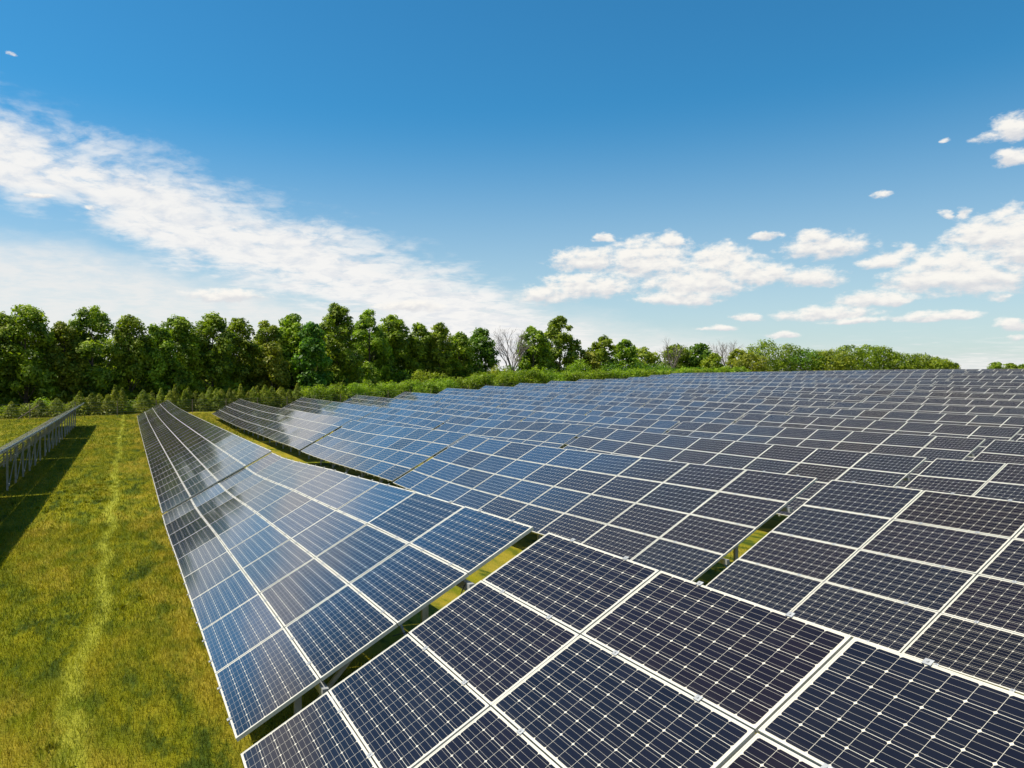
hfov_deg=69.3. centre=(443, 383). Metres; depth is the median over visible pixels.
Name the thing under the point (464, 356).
tree
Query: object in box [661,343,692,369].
tree
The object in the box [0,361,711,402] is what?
undergrowth
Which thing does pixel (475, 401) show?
solar table
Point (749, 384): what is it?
solar table
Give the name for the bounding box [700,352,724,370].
tree
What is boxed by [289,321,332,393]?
tree
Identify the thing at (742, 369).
shrub
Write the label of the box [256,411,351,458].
solar table
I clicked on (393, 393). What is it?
shrub
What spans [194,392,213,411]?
young conifer
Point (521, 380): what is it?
shrub
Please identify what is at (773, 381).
solar table
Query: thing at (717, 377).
solar table
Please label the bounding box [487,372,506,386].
shrub
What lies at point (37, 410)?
young conifer
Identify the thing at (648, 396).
solar table
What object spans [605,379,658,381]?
solar table
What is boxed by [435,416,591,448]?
solar table
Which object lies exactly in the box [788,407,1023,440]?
solar table
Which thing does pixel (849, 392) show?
solar table
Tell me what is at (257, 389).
young conifer
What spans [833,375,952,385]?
solar table
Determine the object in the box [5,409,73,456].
solar table
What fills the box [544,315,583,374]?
tree
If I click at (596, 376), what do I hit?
shrub
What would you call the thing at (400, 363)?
tree
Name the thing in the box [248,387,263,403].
young conifer
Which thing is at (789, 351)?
tree
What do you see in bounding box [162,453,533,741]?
solar table
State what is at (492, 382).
shrub
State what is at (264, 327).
tree
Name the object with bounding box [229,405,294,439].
solar table
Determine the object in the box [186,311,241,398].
tree
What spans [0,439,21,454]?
solar table
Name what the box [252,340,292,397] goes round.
tree
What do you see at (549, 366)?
tree
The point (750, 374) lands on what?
solar table
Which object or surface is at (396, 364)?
tree
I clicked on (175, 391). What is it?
young conifer
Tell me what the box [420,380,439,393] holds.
shrub
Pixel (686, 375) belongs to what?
solar table
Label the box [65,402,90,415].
shrub
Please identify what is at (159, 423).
solar table
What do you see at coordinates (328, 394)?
shrub
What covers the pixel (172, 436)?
solar table
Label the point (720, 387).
solar table
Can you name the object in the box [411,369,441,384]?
bush
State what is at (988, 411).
solar table
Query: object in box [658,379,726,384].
solar table
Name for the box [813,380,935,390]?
solar table
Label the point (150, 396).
young conifer
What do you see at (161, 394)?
young conifer
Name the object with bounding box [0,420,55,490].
solar table
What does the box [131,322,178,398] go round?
tree
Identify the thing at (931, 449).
solar table
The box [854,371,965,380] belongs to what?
solar table
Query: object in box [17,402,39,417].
shrub
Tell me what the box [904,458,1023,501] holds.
solar table
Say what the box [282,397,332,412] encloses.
solar table
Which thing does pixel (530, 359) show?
tree
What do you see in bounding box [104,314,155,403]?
tree
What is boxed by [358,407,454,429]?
solar table
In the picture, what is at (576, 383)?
solar table
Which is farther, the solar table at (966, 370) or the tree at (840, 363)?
the tree at (840, 363)
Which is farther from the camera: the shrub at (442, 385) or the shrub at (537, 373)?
the shrub at (537, 373)
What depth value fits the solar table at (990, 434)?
42.92 m
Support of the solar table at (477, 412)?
on the ground at (510, 553)
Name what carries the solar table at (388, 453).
on the ground at (510, 553)
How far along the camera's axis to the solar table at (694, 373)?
175.43 m
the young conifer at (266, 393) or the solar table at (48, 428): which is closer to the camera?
the solar table at (48, 428)
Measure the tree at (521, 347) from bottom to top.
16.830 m
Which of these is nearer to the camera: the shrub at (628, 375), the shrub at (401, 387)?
the shrub at (401, 387)
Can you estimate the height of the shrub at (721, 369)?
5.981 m
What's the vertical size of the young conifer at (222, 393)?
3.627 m
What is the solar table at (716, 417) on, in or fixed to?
on the ground at (510, 553)
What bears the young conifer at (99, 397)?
on the ground at (510, 553)
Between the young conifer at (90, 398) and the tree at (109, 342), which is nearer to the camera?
the young conifer at (90, 398)
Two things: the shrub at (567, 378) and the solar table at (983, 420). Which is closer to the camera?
the solar table at (983, 420)
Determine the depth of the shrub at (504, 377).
169.17 m
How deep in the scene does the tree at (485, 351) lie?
182.56 m
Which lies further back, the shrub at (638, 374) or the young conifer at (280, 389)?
the shrub at (638, 374)
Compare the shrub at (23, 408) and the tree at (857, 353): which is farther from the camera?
the tree at (857, 353)
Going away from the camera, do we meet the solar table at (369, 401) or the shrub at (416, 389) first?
the solar table at (369, 401)
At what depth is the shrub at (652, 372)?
213.85 m
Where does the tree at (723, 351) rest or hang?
on the ground at (510, 553)
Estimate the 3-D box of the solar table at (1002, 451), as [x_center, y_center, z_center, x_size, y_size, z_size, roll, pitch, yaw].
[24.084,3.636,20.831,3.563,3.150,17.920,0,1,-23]
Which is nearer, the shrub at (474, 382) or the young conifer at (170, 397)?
the young conifer at (170, 397)
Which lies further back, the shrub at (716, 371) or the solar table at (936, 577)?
the shrub at (716, 371)
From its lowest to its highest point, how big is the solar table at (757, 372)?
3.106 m
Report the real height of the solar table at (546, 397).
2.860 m
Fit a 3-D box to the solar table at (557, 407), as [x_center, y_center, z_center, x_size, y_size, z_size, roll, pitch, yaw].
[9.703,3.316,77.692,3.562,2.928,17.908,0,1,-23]
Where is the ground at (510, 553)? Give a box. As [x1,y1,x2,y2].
[0,371,786,767]
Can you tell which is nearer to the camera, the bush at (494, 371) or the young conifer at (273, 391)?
the young conifer at (273, 391)
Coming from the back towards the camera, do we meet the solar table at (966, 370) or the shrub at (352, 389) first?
the shrub at (352, 389)
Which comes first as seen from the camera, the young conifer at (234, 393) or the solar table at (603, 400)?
the solar table at (603, 400)
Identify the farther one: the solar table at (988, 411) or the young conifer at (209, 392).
the young conifer at (209, 392)
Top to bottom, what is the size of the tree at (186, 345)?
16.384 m
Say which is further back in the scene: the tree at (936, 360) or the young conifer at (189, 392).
the tree at (936, 360)
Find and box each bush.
[364,377,378,389]
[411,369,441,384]
[490,365,509,374]
[563,358,590,378]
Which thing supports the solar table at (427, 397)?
on the ground at (510, 553)
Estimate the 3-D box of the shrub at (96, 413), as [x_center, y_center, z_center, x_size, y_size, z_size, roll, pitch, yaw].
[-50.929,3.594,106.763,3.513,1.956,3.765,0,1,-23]
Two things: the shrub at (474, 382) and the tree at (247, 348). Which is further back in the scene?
the shrub at (474, 382)
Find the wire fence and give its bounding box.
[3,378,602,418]
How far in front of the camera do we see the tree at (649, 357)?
259.58 m
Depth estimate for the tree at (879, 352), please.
333.03 m
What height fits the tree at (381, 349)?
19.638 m
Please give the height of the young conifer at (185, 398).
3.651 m
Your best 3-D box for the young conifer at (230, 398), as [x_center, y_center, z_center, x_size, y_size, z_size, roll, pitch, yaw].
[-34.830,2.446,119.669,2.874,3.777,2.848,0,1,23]
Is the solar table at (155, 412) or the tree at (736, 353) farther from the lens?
the tree at (736, 353)
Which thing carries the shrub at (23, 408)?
on the ground at (510, 553)
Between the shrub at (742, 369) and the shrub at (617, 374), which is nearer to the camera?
the shrub at (617, 374)
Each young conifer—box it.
[0,401,24,418]
[24,399,57,417]
[41,397,69,416]
[60,399,88,415]
[73,391,91,413]
[84,393,102,414]
[88,393,105,413]
[96,394,120,413]
[107,384,124,413]
[117,387,130,413]
[132,389,154,412]
[137,393,157,412]
[146,391,157,410]
[156,388,164,403]
[164,390,179,406]
[172,384,184,408]
[178,389,194,411]
[180,387,195,408]
[187,391,207,410]
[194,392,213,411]
[203,386,219,410]
[206,388,224,410]
[212,389,228,408]
[223,388,235,405]
[228,389,242,402]
[235,384,247,400]
[245,390,253,401]
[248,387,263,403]
[253,386,261,403]
[255,384,276,406]
[263,386,282,407]
[274,387,290,407]
[278,388,289,406]
[282,389,293,404]
[292,383,301,401]
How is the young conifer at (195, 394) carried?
on the ground at (510, 553)
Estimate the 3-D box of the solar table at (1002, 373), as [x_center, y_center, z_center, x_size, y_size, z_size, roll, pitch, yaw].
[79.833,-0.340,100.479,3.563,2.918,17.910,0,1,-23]
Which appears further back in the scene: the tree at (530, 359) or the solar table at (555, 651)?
the tree at (530, 359)
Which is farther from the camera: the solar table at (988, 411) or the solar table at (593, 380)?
the solar table at (593, 380)
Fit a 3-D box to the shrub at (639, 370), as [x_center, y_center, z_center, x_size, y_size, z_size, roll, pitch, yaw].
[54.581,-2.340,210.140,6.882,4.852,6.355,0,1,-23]
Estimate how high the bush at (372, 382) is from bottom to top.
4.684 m
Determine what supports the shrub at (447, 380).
on the ground at (510, 553)
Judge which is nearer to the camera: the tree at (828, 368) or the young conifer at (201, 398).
the young conifer at (201, 398)
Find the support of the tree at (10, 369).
on the ground at (510, 553)
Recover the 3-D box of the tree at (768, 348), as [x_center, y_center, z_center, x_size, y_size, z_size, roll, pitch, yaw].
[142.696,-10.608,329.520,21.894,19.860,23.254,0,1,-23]
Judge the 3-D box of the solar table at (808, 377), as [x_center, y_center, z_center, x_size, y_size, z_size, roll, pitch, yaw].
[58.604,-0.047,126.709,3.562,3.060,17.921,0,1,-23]
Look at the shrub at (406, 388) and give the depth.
147.41 m
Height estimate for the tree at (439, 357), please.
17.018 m
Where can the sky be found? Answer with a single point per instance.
(815, 175)
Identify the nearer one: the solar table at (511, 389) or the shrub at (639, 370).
the solar table at (511, 389)
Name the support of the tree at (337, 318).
on the ground at (510, 553)
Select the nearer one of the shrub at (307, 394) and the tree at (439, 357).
the shrub at (307, 394)
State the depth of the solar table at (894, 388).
94.70 m
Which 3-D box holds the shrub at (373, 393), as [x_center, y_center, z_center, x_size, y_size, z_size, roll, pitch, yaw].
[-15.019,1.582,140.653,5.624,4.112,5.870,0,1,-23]
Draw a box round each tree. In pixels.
[0,304,60,408]
[0,311,23,408]
[44,321,90,405]
[58,305,129,400]
[85,335,132,385]
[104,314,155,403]
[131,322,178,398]
[154,314,208,400]
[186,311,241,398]
[214,317,265,395]
[247,320,287,386]
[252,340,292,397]
[273,313,318,390]
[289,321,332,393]
[316,302,365,394]
[341,332,370,379]
[345,308,395,386]
[358,332,400,379]
[371,314,414,383]
[390,337,412,379]
[400,322,435,381]
[422,322,454,381]
[440,334,460,375]
[445,331,475,381]
[469,327,500,375]
[493,328,536,371]
[514,325,551,374]
[538,343,557,378]
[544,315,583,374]
[577,350,602,372]
[587,335,618,373]
[612,339,641,371]
[635,346,661,369]
[658,338,686,371]
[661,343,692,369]
[686,343,712,369]
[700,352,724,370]
[708,338,739,366]
[725,348,746,369]
[731,352,772,371]
[741,338,791,371]
[766,343,810,371]
[782,347,825,371]
[800,349,835,370]
[808,348,859,370]
[832,344,876,369]
[844,343,895,370]
[866,345,903,369]
[879,352,923,369]
[899,352,943,369]
[918,356,954,368]
[944,361,960,368]
[987,361,1006,368]
[1004,363,1017,368]
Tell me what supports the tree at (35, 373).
on the ground at (510, 553)
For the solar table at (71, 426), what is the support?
on the ground at (510, 553)
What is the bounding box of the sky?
[0,0,1023,370]
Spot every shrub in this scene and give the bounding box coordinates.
[0,406,10,417]
[12,403,31,417]
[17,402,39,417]
[31,396,57,415]
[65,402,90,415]
[88,402,104,414]
[116,399,137,413]
[130,400,149,412]
[264,395,276,406]
[291,386,316,398]
[300,384,327,400]
[311,384,337,401]
[324,383,348,401]
[333,384,353,401]
[343,382,369,397]
[354,382,380,396]
[365,380,387,397]
[374,381,400,397]
[378,380,405,397]
[387,380,414,392]
[402,379,426,392]
[410,379,432,393]
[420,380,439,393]
[426,378,452,393]
[435,377,460,392]
[454,377,479,389]
[462,375,483,388]
[470,371,489,389]
[478,372,501,387]
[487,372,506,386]
[494,370,509,386]
[505,369,524,386]
[509,370,524,384]
[516,369,536,383]
[523,367,548,383]
[534,367,551,382]
[540,370,556,381]
[548,368,565,380]
[550,370,572,380]
[569,372,586,380]
[570,371,588,380]
[589,369,610,379]
[590,370,603,379]
[600,368,615,378]
[607,368,624,378]
[612,370,626,378]
[620,369,632,378]
[626,368,642,377]
[631,367,645,376]
[643,369,656,376]
[680,367,689,372]
[706,368,719,372]
[712,366,725,373]
[722,365,731,371]
[736,366,746,371]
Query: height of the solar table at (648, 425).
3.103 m
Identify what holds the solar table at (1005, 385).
on the ground at (510, 553)
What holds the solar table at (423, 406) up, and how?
on the ground at (510, 553)
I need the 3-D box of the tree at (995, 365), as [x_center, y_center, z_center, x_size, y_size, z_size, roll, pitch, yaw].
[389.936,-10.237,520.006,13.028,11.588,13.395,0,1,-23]
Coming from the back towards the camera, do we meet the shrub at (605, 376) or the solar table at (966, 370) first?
the shrub at (605, 376)
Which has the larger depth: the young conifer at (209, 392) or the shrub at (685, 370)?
the shrub at (685, 370)
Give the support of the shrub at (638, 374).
on the ground at (510, 553)
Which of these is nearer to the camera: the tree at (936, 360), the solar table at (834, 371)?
the solar table at (834, 371)
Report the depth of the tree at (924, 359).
331.09 m
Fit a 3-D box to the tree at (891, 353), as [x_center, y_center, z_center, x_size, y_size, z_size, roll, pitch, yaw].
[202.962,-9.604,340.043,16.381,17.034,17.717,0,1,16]
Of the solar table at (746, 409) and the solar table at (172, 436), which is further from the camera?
the solar table at (746, 409)
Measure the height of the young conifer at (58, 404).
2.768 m
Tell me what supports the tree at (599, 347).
on the ground at (510, 553)
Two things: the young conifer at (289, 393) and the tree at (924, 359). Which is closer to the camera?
the young conifer at (289, 393)
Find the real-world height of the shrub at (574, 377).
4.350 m
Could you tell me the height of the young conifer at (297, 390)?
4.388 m
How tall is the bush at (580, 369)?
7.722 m
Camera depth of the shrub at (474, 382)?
158.00 m
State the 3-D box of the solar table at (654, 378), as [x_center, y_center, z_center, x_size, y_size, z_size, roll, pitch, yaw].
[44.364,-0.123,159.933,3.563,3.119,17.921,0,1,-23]
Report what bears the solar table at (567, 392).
on the ground at (510, 553)
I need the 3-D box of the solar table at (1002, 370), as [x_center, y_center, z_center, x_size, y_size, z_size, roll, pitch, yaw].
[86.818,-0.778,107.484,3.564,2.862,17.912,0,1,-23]
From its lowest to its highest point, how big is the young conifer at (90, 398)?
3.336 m
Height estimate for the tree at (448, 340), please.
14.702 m
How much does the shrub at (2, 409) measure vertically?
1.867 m
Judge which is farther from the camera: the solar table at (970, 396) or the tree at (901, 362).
the tree at (901, 362)
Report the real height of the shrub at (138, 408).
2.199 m
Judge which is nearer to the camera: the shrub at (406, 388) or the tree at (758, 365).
the shrub at (406, 388)
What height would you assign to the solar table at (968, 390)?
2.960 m
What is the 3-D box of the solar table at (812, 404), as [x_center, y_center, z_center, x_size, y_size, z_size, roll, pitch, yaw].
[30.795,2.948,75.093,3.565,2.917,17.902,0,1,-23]
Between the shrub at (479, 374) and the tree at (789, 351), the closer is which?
the shrub at (479, 374)
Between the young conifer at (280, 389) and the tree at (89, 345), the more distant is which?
the young conifer at (280, 389)
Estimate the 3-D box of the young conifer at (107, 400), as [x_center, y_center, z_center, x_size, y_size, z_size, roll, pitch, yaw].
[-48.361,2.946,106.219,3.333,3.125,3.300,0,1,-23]
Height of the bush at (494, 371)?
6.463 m
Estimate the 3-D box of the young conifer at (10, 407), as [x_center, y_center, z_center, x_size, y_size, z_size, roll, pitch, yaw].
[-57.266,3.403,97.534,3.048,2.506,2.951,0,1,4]
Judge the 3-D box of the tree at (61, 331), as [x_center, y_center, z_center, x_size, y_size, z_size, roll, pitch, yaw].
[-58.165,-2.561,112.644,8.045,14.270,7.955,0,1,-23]
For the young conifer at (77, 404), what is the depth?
103.19 m
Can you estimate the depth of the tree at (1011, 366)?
517.82 m
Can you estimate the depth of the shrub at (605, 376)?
196.28 m
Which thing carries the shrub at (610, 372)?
on the ground at (510, 553)
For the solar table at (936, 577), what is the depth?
12.19 m
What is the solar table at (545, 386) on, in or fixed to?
on the ground at (510, 553)
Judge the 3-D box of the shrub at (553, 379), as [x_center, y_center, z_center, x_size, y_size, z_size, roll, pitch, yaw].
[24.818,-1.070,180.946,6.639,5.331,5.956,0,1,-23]
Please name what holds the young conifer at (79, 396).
on the ground at (510, 553)
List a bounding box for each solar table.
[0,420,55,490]
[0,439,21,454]
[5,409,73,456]
[38,403,83,436]
[137,400,175,425]
[139,407,189,438]
[142,414,214,460]
[148,426,271,513]
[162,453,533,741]
[212,399,260,427]
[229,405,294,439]
[241,533,1023,767]
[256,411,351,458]
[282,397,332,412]
[301,420,467,488]
[314,402,379,426]
[342,395,393,406]
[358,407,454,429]
[375,399,449,412]
[392,392,446,411]
[393,435,817,581]
[434,404,534,429]
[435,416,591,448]
[436,395,508,408]
[438,388,492,398]
[479,386,534,396]
[485,391,558,405]
[497,399,598,420]
[514,383,570,391]
[523,412,679,444]
[529,388,600,401]
[547,381,603,389]
[549,394,651,414]
[563,427,926,516]
[565,385,639,395]
[576,379,632,384]
[587,405,744,433]
[598,392,695,406]
[600,382,671,392]
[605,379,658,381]
[627,377,681,380]
[630,380,700,387]
[633,387,732,400]
[643,399,794,423]
[649,374,703,378]
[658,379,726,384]
[666,422,985,487]
[669,384,764,397]
[670,372,724,375]
[681,376,749,380]
[692,396,834,413]
[699,382,791,391]
[704,373,770,378]
[706,480,1023,695]
[724,371,790,375]
[725,379,815,386]
[725,391,867,407]
[733,413,1021,460]
[748,375,836,383]
[759,386,893,401]
[769,371,856,379]
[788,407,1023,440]
[790,383,915,395]
[792,370,872,374]
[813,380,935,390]
[831,402,1023,416]
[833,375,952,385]
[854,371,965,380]
[862,396,1023,407]
[874,369,979,374]
[890,391,1023,400]
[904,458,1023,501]
[914,386,1023,394]
[933,381,1023,388]
[948,375,1023,382]
[965,371,1023,375]
[972,440,1023,463]
[980,369,1023,370]
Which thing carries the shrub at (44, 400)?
on the ground at (510, 553)
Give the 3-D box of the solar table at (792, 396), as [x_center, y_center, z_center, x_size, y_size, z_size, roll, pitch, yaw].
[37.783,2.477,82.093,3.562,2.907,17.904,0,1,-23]
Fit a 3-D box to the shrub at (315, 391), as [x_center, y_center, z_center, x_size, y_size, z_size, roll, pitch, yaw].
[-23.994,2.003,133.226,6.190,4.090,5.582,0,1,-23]
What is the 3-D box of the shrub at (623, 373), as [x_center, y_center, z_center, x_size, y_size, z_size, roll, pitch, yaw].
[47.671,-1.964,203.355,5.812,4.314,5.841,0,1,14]
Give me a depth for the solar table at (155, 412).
81.55 m
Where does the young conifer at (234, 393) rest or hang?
on the ground at (510, 553)
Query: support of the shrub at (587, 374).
on the ground at (510, 553)
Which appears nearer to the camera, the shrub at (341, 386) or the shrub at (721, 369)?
the shrub at (341, 386)
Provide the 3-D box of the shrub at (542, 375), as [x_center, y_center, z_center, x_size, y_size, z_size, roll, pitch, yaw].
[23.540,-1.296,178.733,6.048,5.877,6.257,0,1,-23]
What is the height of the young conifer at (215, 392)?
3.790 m
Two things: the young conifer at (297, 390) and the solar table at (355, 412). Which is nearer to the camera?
the solar table at (355, 412)
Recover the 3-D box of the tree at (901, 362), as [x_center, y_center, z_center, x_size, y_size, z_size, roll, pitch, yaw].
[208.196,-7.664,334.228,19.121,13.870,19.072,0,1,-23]
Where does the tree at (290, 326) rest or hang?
on the ground at (510, 553)
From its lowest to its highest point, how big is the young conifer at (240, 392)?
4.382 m
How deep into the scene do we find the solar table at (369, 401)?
103.37 m
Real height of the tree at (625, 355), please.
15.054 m
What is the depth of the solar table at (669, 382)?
128.59 m
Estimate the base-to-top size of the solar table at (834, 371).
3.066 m
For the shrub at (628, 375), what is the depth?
204.20 m
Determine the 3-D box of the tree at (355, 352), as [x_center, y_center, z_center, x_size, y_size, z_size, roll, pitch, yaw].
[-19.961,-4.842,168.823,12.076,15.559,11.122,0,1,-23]
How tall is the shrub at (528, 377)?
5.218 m
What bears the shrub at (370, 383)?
on the ground at (510, 553)
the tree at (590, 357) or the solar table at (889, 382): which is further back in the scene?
the tree at (590, 357)
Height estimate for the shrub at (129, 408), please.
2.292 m
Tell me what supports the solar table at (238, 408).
on the ground at (510, 553)
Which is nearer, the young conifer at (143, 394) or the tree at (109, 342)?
the young conifer at (143, 394)
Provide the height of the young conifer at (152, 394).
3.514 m
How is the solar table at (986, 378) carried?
on the ground at (510, 553)
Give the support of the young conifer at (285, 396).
on the ground at (510, 553)
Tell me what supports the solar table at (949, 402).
on the ground at (510, 553)
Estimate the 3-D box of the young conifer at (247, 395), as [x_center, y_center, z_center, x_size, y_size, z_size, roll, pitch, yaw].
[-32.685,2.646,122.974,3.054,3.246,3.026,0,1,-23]
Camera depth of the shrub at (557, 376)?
180.88 m
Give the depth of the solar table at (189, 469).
29.78 m
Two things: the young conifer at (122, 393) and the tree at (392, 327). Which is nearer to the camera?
the young conifer at (122, 393)
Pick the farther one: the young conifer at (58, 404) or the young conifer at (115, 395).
the young conifer at (115, 395)
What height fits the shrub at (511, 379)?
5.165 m
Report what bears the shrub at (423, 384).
on the ground at (510, 553)
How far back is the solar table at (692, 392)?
97.97 m
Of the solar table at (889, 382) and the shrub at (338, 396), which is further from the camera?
the shrub at (338, 396)
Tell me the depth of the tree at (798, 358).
327.21 m
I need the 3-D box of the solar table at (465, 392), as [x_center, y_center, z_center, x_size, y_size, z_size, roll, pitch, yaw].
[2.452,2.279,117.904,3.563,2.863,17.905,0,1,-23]
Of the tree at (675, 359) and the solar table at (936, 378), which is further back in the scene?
the tree at (675, 359)
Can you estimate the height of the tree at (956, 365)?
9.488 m
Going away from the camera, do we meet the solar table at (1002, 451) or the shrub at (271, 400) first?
the solar table at (1002, 451)
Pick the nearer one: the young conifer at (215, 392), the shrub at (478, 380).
the young conifer at (215, 392)
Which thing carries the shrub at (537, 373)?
on the ground at (510, 553)
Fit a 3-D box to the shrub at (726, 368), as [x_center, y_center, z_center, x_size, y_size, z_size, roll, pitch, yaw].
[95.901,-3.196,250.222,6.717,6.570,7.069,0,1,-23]
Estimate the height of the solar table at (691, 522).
3.332 m
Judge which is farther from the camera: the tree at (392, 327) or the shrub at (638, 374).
the shrub at (638, 374)
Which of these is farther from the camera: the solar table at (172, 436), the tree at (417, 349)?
the tree at (417, 349)
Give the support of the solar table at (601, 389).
on the ground at (510, 553)
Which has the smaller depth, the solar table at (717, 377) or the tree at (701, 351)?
the solar table at (717, 377)
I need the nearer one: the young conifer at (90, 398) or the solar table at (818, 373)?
the young conifer at (90, 398)
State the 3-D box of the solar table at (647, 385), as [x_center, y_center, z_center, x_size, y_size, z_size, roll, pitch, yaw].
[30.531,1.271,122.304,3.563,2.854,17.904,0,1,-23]
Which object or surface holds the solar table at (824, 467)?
on the ground at (510, 553)

